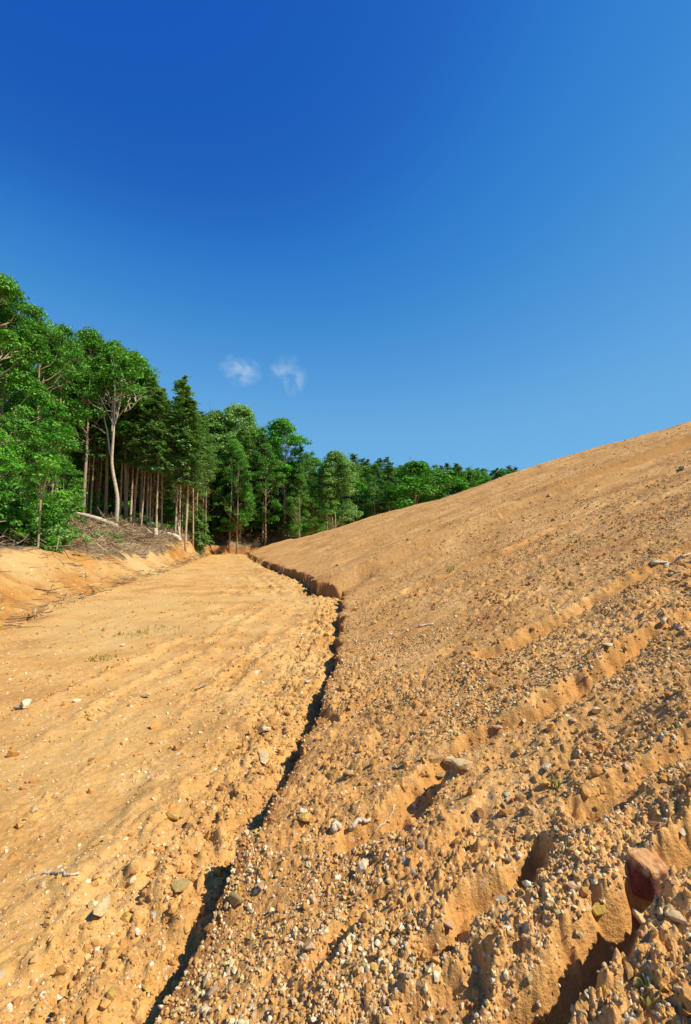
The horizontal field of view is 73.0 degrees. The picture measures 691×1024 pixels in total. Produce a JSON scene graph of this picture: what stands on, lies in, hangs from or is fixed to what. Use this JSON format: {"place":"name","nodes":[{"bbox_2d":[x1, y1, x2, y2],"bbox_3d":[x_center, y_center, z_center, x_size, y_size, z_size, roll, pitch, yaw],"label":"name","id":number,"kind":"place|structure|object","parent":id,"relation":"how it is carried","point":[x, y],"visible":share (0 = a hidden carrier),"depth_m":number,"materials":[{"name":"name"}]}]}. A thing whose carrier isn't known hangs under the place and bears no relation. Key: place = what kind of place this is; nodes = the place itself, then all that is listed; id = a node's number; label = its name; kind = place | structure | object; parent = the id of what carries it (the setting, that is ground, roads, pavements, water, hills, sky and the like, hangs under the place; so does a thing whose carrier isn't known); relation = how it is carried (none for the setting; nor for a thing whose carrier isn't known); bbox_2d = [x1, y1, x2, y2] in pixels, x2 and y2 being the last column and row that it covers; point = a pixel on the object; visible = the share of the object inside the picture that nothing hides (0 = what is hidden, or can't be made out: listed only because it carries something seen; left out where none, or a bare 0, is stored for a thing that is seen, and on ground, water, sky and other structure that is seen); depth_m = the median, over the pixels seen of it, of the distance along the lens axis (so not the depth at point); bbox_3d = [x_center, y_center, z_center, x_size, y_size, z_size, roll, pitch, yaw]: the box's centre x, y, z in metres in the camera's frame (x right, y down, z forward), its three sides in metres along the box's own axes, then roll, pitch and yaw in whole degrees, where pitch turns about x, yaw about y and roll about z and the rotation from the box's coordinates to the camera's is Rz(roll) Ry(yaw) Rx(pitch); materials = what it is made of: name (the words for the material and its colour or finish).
{"place":"outdoors","nodes":[
{"label":"outdoors","id":0,"kind":"place"},
{"bbox_2d":[0,539,256,630],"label":"bank","id":1,"kind":"structure","parent":0,"point":[39,575],"depth_m":15.31,"materials":[{"name":"soil"}]},
{"bbox_2d":[19,453,75,547],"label":"sapling","id":2,"kind":"object","parent":1,"relation":"on","point":[61,495],"visible":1,"depth_m":17.00,"materials":[{"name":"green plant"}]},
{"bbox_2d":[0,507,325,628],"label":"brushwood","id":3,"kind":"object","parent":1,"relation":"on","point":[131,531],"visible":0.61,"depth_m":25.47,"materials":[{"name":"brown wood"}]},
{"bbox_2d":[166,397,215,553],"bbox_3d":[-12.567,-2.769,37.189,3.820,12.790,3.683,0,-4,7],"label":"fir tree","id":4,"kind":"object","parent":1,"relation":"on","point":[191,479],"visible":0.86,"depth_m":37.01,"materials":[{"name":"green plant"}]},
{"bbox_2d":[186,409,214,546],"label":"fir tree","id":5,"kind":"object","parent":1,"relation":"on","point":[209,455],"visible":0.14,"depth_m":44.18,"materials":[{"name":"green plant"}]},
{"bbox_2d":[190,411,217,540],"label":"fir tree","id":6,"kind":"object","parent":1,"relation":"on","point":[204,435],"visible":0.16,"depth_m":46.34,"materials":[{"name":"green plant"}]},
{"bbox_2d":[201,431,217,551],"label":"fir tree","id":7,"kind":"object","parent":1,"relation":"on","point":[215,460],"visible":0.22,"depth_m":49.16,"materials":[{"name":"green plant"}]},
{"bbox_2d":[211,439,257,552],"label":"broadleaf tree","id":8,"kind":"object","parent":1,"relation":"on","point":[233,444],"visible":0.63,"depth_m":55.50,"materials":[{"name":"green plant"}]},
{"bbox_2d":[292,451,322,534],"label":"broadleaf tree","id":9,"kind":"object","parent":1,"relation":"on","point":[309,463],"visible":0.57,"depth_m":57.80,"materials":[{"name":"green plant"}]},
{"bbox_2d":[0,548,341,1023],"bbox_3d":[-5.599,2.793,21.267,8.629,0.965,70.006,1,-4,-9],"label":"road","id":10,"kind":"structure","parent":0,"point":[113,806],"depth_m":3.63,"materials":[{"name":"soil"}]},
{"bbox_2d":[93,894,110,916],"bbox_3d":[-1.040,1.683,1.994,0.063,0.039,0.093,16,1,-17],"label":"stone","id":11,"kind":"object","parent":10,"relation":"on","point":[101,907],"visible":1,"depth_m":1.98,"materials":[{"name":"beige stone"}]},
{"bbox_2d":[170,879,189,891],"bbox_3d":[-0.742,1.681,2.105,0.059,0.020,0.082,11,0,43],"label":"stone","id":12,"kind":"object","parent":10,"relation":"on","point":[181,885],"visible":1,"depth_m":2.09,"materials":[{"name":"beige stone"}]},
{"bbox_2d":[0,512,375,560],"bbox_3d":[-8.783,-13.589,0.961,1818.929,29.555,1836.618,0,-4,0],"label":"forest floor","id":13,"kind":"structure","parent":0,"point":[217,541],"depth_m":25.94,"materials":[{"name":"brown soil"}]},
{"bbox_2d":[0,424,24,490],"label":"young tree","id":14,"kind":"object","parent":13,"relation":"on","point":[11,464],"visible":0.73,"depth_m":19.35,"materials":[{"name":"green plant"}]},
{"bbox_2d":[0,296,37,481],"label":"broadleaf tree","id":15,"kind":"object","parent":13,"relation":"on","point":[6,316],"visible":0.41,"depth_m":27.51,"materials":[{"name":"green plant"}]},
{"bbox_2d":[0,313,38,476],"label":"broadleaf tree","id":16,"kind":"object","parent":13,"relation":"on","point":[13,393],"visible":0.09,"depth_m":33.13,"materials":[{"name":"green plant"}]},
{"bbox_2d":[0,409,47,500],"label":"young tree","id":17,"kind":"object","parent":13,"relation":"on","point":[23,426],"visible":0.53,"depth_m":21.10,"materials":[{"name":"green plant"}]},
{"bbox_2d":[0,509,50,543],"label":"shrub","id":18,"kind":"object","parent":13,"relation":"on","point":[16,523],"visible":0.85,"depth_m":17.48,"materials":[{"name":"green plant"}]},
{"bbox_2d":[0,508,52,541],"bbox_3d":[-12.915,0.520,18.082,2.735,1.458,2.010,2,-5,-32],"label":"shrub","id":19,"kind":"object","parent":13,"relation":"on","point":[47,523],"visible":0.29,"depth_m":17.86,"materials":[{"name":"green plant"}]},
{"bbox_2d":[0,488,58,541],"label":"shrub","id":20,"kind":"object","parent":13,"relation":"on","point":[3,503],"visible":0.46,"depth_m":17.65,"materials":[{"name":"green plant"}]},
{"bbox_2d":[0,481,61,539],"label":"shrub","id":21,"kind":"object","parent":13,"relation":"on","point":[10,485],"visible":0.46,"depth_m":17.85,"materials":[{"name":"green plant"}]},
{"bbox_2d":[0,272,64,476],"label":"broadleaf tree","id":22,"kind":"object","parent":13,"relation":"on","point":[11,342],"visible":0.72,"depth_m":26.46,"materials":[{"name":"green plant"}]},
{"bbox_2d":[2,482,81,537],"bbox_3d":[-12.522,0.071,18.898,3.268,2.391,3.179,-3,-7,39],"label":"shrub","id":23,"kind":"object","parent":13,"relation":"on","point":[46,502],"visible":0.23,"depth_m":18.81,"materials":[{"name":"green plant"}]},
{"bbox_2d":[13,503,73,539],"bbox_3d":[-12.239,0.493,18.747,2.309,1.737,2.373,-1,-3,22],"label":"shrub","id":24,"kind":"object","parent":13,"relation":"on","point":[56,506],"visible":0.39,"depth_m":18.80,"materials":[{"name":"green plant"}]},
{"bbox_2d":[17,440,72,519],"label":"young tree","id":25,"kind":"object","parent":13,"relation":"on","point":[43,453],"visible":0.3,"depth_m":22.41,"materials":[{"name":"green plant"}]},
{"bbox_2d":[0,322,91,491],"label":"broadleaf tree","id":26,"kind":"object","parent":13,"relation":"on","point":[35,387],"visible":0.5,"depth_m":28.61,"materials":[{"name":"green plant"}]},
{"bbox_2d":[10,394,87,518],"bbox_3d":[-15.372,-2.512,24.047,3.525,7.651,3.674,1,-4,-15],"label":"young tree","id":27,"kind":"object","parent":13,"relation":"on","point":[51,412],"visible":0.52,"depth_m":24.00,"materials":[{"name":"green plant"}]},
{"bbox_2d":[36,536,71,550],"bbox_3d":[-10.893,1.195,17.368,0.827,0.645,1.182,13,-14,-73],"label":"shrub","id":28,"kind":"object","parent":13,"relation":"on","point":[54,541],"visible":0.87,"depth_m":17.32,"materials":[{"name":"green plant"}]},
{"bbox_2d":[26,524,92,547],"bbox_3d":[-11.248,0.993,18.340,2.239,1.063,2.320,3,-5,-32],"label":"shrub","id":29,"kind":"object","parent":13,"relation":"on","point":[71,533],"visible":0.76,"depth_m":17.96,"materials":[{"name":"green plant"}]},
{"bbox_2d":[25,322,104,498],"bbox_3d":[-19.217,-5.993,31.477,4.923,13.897,5.200,1,-5,-16],"label":"broadleaf tree","id":30,"kind":"object","parent":13,"relation":"on","point":[91,392],"visible":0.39,"depth_m":31.74,"materials":[{"name":"green plant"}]},
{"bbox_2d":[54,460,85,516],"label":"young tree","id":31,"kind":"object","parent":13,"relation":"on","point":[67,466],"visible":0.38,"depth_m":26.32,"materials":[{"name":"green plant"}]},
{"bbox_2d":[52,504,87,538],"bbox_3d":[-12.420,0.497,20.234,3.083,1.640,2.277,-2,-4,25],"label":"shrub","id":32,"kind":"object","parent":13,"relation":"on","point":[61,519],"visible":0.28,"depth_m":20.07,"materials":[{"name":"green plant"}]},
{"bbox_2d":[69,491,103,517],"bbox_3d":[-21.735,-0.327,38.393,3.728,2.695,3.302,-3,-5,40],"label":"shrub","id":33,"kind":"object","parent":13,"relation":"on","point":[94,500],"visible":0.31,"depth_m":38.67,"materials":[{"name":"green plant"}]},
{"bbox_2d":[58,353,119,486],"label":"broadleaf tree","id":34,"kind":"object","parent":13,"relation":"on","point":[74,394],"visible":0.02,"depth_m":42.39,"materials":[{"name":"green plant"}]},
{"bbox_2d":[52,315,133,512],"bbox_3d":[-20.330,-7.079,36.800,6.296,16.733,6.391,3,-6,-36],"label":"broadleaf tree","id":35,"kind":"object","parent":13,"relation":"on","point":[90,341],"visible":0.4,"depth_m":36.67,"materials":[{"name":"green plant"}]},
{"bbox_2d":[75,399,110,518],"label":"fir tree","id":36,"kind":"object","parent":13,"relation":"on","point":[93,432],"visible":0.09,"depth_m":38.24,"materials":[{"name":"green plant"}]},
{"bbox_2d":[75,388,115,514],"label":"fir tree","id":37,"kind":"object","parent":13,"relation":"on","point":[93,453],"visible":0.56,"depth_m":37.25,"materials":[{"name":"green plant"}]},
{"bbox_2d":[75,512,117,528],"bbox_3d":[-16.562,0.574,30.912,3.787,1.263,0.451,-2,-4,22],"label":"fallen log","id":38,"kind":"object","parent":13,"relation":"on","point":[96,518],"visible":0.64,"depth_m":30.73,"materials":[{"name":"brown wood"}]},
{"bbox_2d":[84,389,121,515],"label":"fir tree","id":39,"kind":"object","parent":13,"relation":"on","point":[100,469],"visible":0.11,"depth_m":40.19,"materials":[{"name":"green plant"}]},
{"bbox_2d":[63,337,147,515],"bbox_3d":[-19.061,-6.575,38.529,6.098,16.048,5.907,0,-4,1],"label":"broadleaf tree","id":40,"kind":"object","parent":13,"relation":"on","point":[118,345],"visible":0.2,"depth_m":38.05,"materials":[{"name":"green plant"}]},
{"bbox_2d":[62,437,156,515],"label":"young tree","id":41,"kind":"object","parent":13,"relation":"on","point":[79,464],"visible":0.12,"depth_m":44.16,"materials":[{"name":"green plant"}]},
{"bbox_2d":[66,345,155,523],"bbox_3d":[-16.300,-5.325,32.824,6.316,12.926,4.964,-2,-5,27],"label":"broadleaf tree","id":42,"kind":"object","parent":13,"relation":"on","point":[112,374],"visible":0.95,"depth_m":33.09,"materials":[{"name":"green plant"}]},
{"bbox_2d":[76,459,165,516],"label":"young tree","id":43,"kind":"object","parent":13,"relation":"on","point":[112,506],"visible":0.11,"depth_m":46.28,"materials":[{"name":"green plant"}]},
{"bbox_2d":[101,378,141,515],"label":"fir tree","id":44,"kind":"object","parent":13,"relation":"on","point":[118,456],"visible":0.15,"depth_m":40.09,"materials":[{"name":"green plant"}]},
{"bbox_2d":[93,347,159,520],"bbox_3d":[-18.459,-6.010,38.731,6.526,15.418,5.877,-1,-4,12],"label":"broadleaf tree","id":45,"kind":"object","parent":13,"relation":"on","point":[148,372],"visible":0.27,"depth_m":37.90,"materials":[{"name":"green plant"}]},
{"bbox_2d":[115,460,143,520],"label":"fir tree","id":46,"kind":"object","parent":13,"relation":"on","point":[130,494],"visible":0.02,"depth_m":43.83,"materials":[{"name":"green plant"}]},
{"bbox_2d":[93,457,172,522],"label":"young tree","id":47,"kind":"object","parent":13,"relation":"on","point":[110,481],"visible":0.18,"depth_m":45.89,"materials":[{"name":"green plant"}]},
{"bbox_2d":[114,382,154,522],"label":"fir tree","id":48,"kind":"object","parent":13,"relation":"on","point":[129,460],"visible":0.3,"depth_m":38.07,"materials":[{"name":"green plant"}]},
{"bbox_2d":[123,398,164,526],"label":"fir tree","id":49,"kind":"object","parent":13,"relation":"on","point":[141,441],"visible":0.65,"depth_m":36.30,"materials":[{"name":"green plant"}]},
{"bbox_2d":[131,379,159,527],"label":"fir tree","id":50,"kind":"object","parent":13,"relation":"on","point":[157,386],"visible":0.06,"depth_m":39.24,"materials":[{"name":"green plant"}]},
{"bbox_2d":[112,476,183,523],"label":"young tree","id":51,"kind":"object","parent":13,"relation":"on","point":[171,513],"visible":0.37,"depth_m":45.69,"materials":[{"name":"green plant"}]},
{"bbox_2d":[127,376,170,526],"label":"fir tree","id":52,"kind":"object","parent":13,"relation":"on","point":[150,386],"visible":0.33,"depth_m":37.30,"materials":[{"name":"green plant"}]},
{"bbox_2d":[134,388,182,527],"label":"fir tree","id":53,"kind":"object","parent":13,"relation":"on","point":[150,467],"visible":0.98,"depth_m":36.18,"materials":[{"name":"green plant"}]},
{"bbox_2d":[144,498,177,527],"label":"young tree","id":54,"kind":"object","parent":13,"relation":"on","point":[166,511],"visible":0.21,"depth_m":46.61,"materials":[{"name":"green plant"}]},
{"bbox_2d":[144,387,179,529],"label":"fir tree","id":55,"kind":"object","parent":13,"relation":"on","point":[170,402],"visible":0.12,"depth_m":38.45,"materials":[{"name":"green plant"}]},
{"bbox_2d":[159,380,203,533],"bbox_3d":[-13.180,-4.030,37.211,3.544,13.427,3.397,-1,-4,15],"label":"fir tree","id":56,"kind":"object","parent":13,"relation":"on","point":[177,417],"visible":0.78,"depth_m":36.95,"materials":[{"name":"green plant"}]},
{"bbox_2d":[164,375,205,532],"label":"fir tree","id":57,"kind":"object","parent":13,"relation":"on","point":[174,407],"visible":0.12,"depth_m":39.58,"materials":[{"name":"green plant"}]},
{"bbox_2d":[166,503,207,532],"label":"young tree","id":58,"kind":"object","parent":13,"relation":"on","point":[183,521],"visible":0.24,"depth_m":47.88,"materials":[{"name":"green plant"}]},
{"bbox_2d":[171,465,207,529],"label":"fir tree","id":59,"kind":"object","parent":13,"relation":"on","point":[191,490],"visible":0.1,"depth_m":45.63,"materials":[{"name":"green plant"}]},
{"bbox_2d":[187,506,214,553],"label":"spruce","id":60,"kind":"object","parent":13,"relation":"on","point":[199,545],"visible":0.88,"depth_m":44.73,"materials":[{"name":"green plant"}]},
{"bbox_2d":[190,459,218,538],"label":"broadleaf tree","id":61,"kind":"object","parent":13,"relation":"on","point":[201,495],"visible":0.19,"depth_m":52.77,"materials":[{"name":"green plant"}]},
{"bbox_2d":[189,452,232,525],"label":"young tree","id":62,"kind":"object","parent":13,"relation":"on","point":[208,512],"visible":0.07,"depth_m":63.97,"materials":[{"name":"green plant"}]},
{"bbox_2d":[181,410,241,534],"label":"broadleaf tree","id":63,"kind":"object","parent":13,"relation":"on","point":[214,419],"visible":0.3,"depth_m":61.20,"materials":[{"name":"green plant"}]},
{"bbox_2d":[207,402,267,533],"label":"broadleaf tree","id":64,"kind":"object","parent":13,"relation":"on","point":[233,412],"visible":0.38,"depth_m":61.86,"materials":[{"name":"green plant"}]},
{"bbox_2d":[224,426,257,541],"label":"fir tree","id":65,"kind":"object","parent":13,"relation":"on","point":[246,439],"visible":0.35,"depth_m":58.42,"materials":[{"name":"green plant"}]},
{"bbox_2d":[209,481,277,538],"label":"young tree","id":66,"kind":"object","parent":13,"relation":"on","point":[253,525],"visible":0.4,"depth_m":58.29,"materials":[{"name":"green plant"}]},
{"bbox_2d":[225,486,273,532],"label":"young tree","id":67,"kind":"object","parent":13,"relation":"on","point":[268,505],"visible":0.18,"depth_m":62.19,"materials":[{"name":"green plant"}]},
{"bbox_2d":[251,433,278,541],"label":"fir tree","id":68,"kind":"object","parent":13,"relation":"on","point":[262,438],"visible":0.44,"depth_m":58.94,"materials":[{"name":"green plant"}]},
{"bbox_2d":[250,443,287,545],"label":"broadleaf tree","id":69,"kind":"object","parent":13,"relation":"on","point":[277,505],"visible":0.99,"depth_m":56.87,"materials":[{"name":"green plant"}]},
{"bbox_2d":[252,414,311,539],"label":"broadleaf tree","id":70,"kind":"object","parent":13,"relation":"on","point":[277,428],"visible":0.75,"depth_m":60.73,"materials":[{"name":"green plant"}]},
{"bbox_2d":[264,492,307,534],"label":"young tree","id":71,"kind":"object","parent":13,"relation":"on","point":[272,525],"visible":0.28,"depth_m":63.36,"materials":[{"name":"green plant"}]},
{"bbox_2d":[270,512,306,538],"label":"young tree","id":72,"kind":"object","parent":13,"relation":"on","point":[285,527],"visible":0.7,"depth_m":60.06,"materials":[{"name":"green plant"}]},
{"bbox_2d":[292,444,309,536],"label":"fir tree","id":73,"kind":"object","parent":13,"relation":"on","point":[300,458],"visible":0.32,"depth_m":61.03,"materials":[{"name":"green plant"}]},
{"bbox_2d":[307,450,362,529],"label":"broadleaf tree","id":74,"kind":"object","parent":13,"relation":"on","point":[343,463],"visible":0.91,"depth_m":55.62,"materials":[{"name":"green plant"}]},
{"bbox_2d":[321,459,377,527],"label":"young tree","id":75,"kind":"object","parent":13,"relation":"on","point":[360,492],"visible":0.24,"depth_m":70.06,"materials":[{"name":"green plant"}]},
{"bbox_2d":[336,498,365,526],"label":"young tree","id":76,"kind":"object","parent":13,"relation":"on","point":[359,509],"visible":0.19,"depth_m":69.08,"materials":[{"name":"green plant"}]},
{"bbox_2d":[343,453,369,499],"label":"hill tree","id":77,"kind":"object","parent":13,"relation":"on","point":[353,460],"visible":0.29,"depth_m":73.27,"materials":[{"name":"green plant"}]},
{"bbox_2d":[350,463,388,518],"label":"young tree","id":78,"kind":"object","parent":13,"relation":"on","point":[365,468],"visible":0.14,"depth_m":79.52,"materials":[{"name":"green plant"}]},
{"bbox_2d":[363,463,390,517],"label":"broadleaf tree","id":79,"kind":"object","parent":13,"relation":"on","point":[375,469],"visible":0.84,"depth_m":61.93,"materials":[{"name":"green plant"}]},
{"bbox_2d":[359,484,395,519],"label":"young tree","id":80,"kind":"object","parent":13,"relation":"on","point":[380,506],"visible":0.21,"depth_m":69.17,"materials":[{"name":"green plant"}]},
{"bbox_2d":[374,457,401,510],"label":"hill tree","id":81,"kind":"object","parent":13,"relation":"on","point":[389,480],"visible":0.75,"depth_m":67.58,"materials":[{"name":"green plant"}]},
{"bbox_2d":[379,456,446,509],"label":"broadleaf tree","id":82,"kind":"object","parent":13,"relation":"on","point":[413,473],"visible":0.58,"depth_m":58.83,"materials":[{"name":"green plant"}]},
{"bbox_2d":[399,467,457,505],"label":"broadleaf tree","id":83,"kind":"object","parent":13,"relation":"on","point":[444,481],"visible":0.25,"depth_m":61.39,"materials":[{"name":"green plant"}]},
{"bbox_2d":[428,470,470,498],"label":"young tree","id":84,"kind":"object","parent":13,"relation":"on","point":[460,483],"visible":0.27,"depth_m":68.45,"materials":[{"name":"green plant"}]},
{"bbox_2d":[448,466,468,494],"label":"hill tree","id":85,"kind":"object","parent":13,"relation":"on","point":[459,469],"visible":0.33,"depth_m":68.58,"materials":[{"name":"green plant"}]},
{"bbox_2d":[0,0,690,495],"label":"sky","id":86,"kind":"structure","parent":0,"point":[439,232],"materials":[{"name":"blue"}]},
{"bbox_2d":[154,421,690,1023],"bbox_3d":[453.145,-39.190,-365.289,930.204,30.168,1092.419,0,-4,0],"label":"hillside","id":87,"kind":"structure","parent":0,"point":[617,927],"depth_m":2.19,"materials":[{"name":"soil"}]},
{"bbox_2d":[229,891,244,905],"bbox_3d":[-0.432,1.537,1.855,0.080,0.036,0.046,-2,-4,22],"label":"stone","id":88,"kind":"object","parent":87,"relation":"on","point":[235,898],"visible":1,"depth_m":1.84,"materials":[{"name":"beige stone"}]},
{"bbox_2d":[224,449,256,553],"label":"broadleaf tree","id":89,"kind":"object","parent":87,"relation":"on","point":[246,484],"visible":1,"depth_m":52.51,"materials":[{"name":"green plant"}]},
{"bbox_2d":[285,473,313,537],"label":"broadleaf tree","id":90,"kind":"object","parent":87,"relation":"on","point":[293,526],"visible":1,"depth_m":52.07,"materials":[{"name":"green plant"}]},
{"bbox_2d":[301,477,325,535],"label":"broadleaf tree","id":91,"kind":"object","parent":87,"relation":"on","point":[315,483],"visible":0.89,"depth_m":54.68,"materials":[{"name":"green plant"}]},
{"bbox_2d":[316,471,340,530],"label":"broadleaf tree","id":92,"kind":"object","parent":87,"relation":"on","point":[333,506],"visible":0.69,"depth_m":55.08,"materials":[{"name":"green plant"}]},
{"bbox_2d":[0,425,690,1023],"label":"clay clods","id":93,"kind":"object","parent":87,"relation":"on","point":[112,949],"visible":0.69,"depth_m":2.55,"materials":[{"name":"brown soil"}]},
{"bbox_2d":[452,758,472,770],"bbox_3d":[0.534,1.168,2.166,0.080,0.044,0.096,-4,-6,44],"label":"stone","id":94,"kind":"object","parent":87,"relation":"on","point":[463,764],"visible":1,"depth_m":2.14,"materials":[{"name":"beige stone"}]},
{"bbox_2d":[591,902,607,916],"bbox_3d":[0.697,1.091,1.283,0.044,0.030,0.033,-12,7,11],"label":"stone","id":95,"kind":"object","parent":87,"relation":"on","point":[598,909],"visible":1,"depth_m":1.27,"materials":[{"name":"yellow stone"}]},
{"bbox_2d":[632,906,645,924],"bbox_3d":[0.820,1.128,1.298,0.031,0.038,0.071,1,-4,-11],"label":"stone","id":96,"kind":"object","parent":87,"relation":"on","point":[637,913],"visible":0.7,"depth_m":1.30,"materials":[{"name":"beige stone"}]},
{"bbox_2d":[626,847,668,901],"bbox_3d":[0.865,1.055,1.347,0.111,0.139,0.101,-4,7,-35],"label":"boulder","id":97,"kind":"object","parent":87,"relation":"on","point":[647,869],"visible":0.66,"depth_m":1.32,"materials":[{"name":"brown stone"}]},
{"bbox_2d":[634,973,665,1008],"bbox_3d":[0.628,0.992,0.962,0.050,0.060,0.056,4,-6,-43],"label":"grass tuft","id":98,"kind":"object","parent":87,"relation":"on","point":[649,1003],"visible":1,"depth_m":0.96,"materials":[{"name":"plant"}]},
{"bbox_2d":[667,909,686,923],"bbox_3d":[0.759,0.928,1.067,0.041,0.020,0.024,-4,-6,44],"label":"stone","id":99,"kind":"object","parent":87,"relation":"on","point":[674,915],"visible":1,"depth_m":1.06,"materials":[{"name":"beige stone"}]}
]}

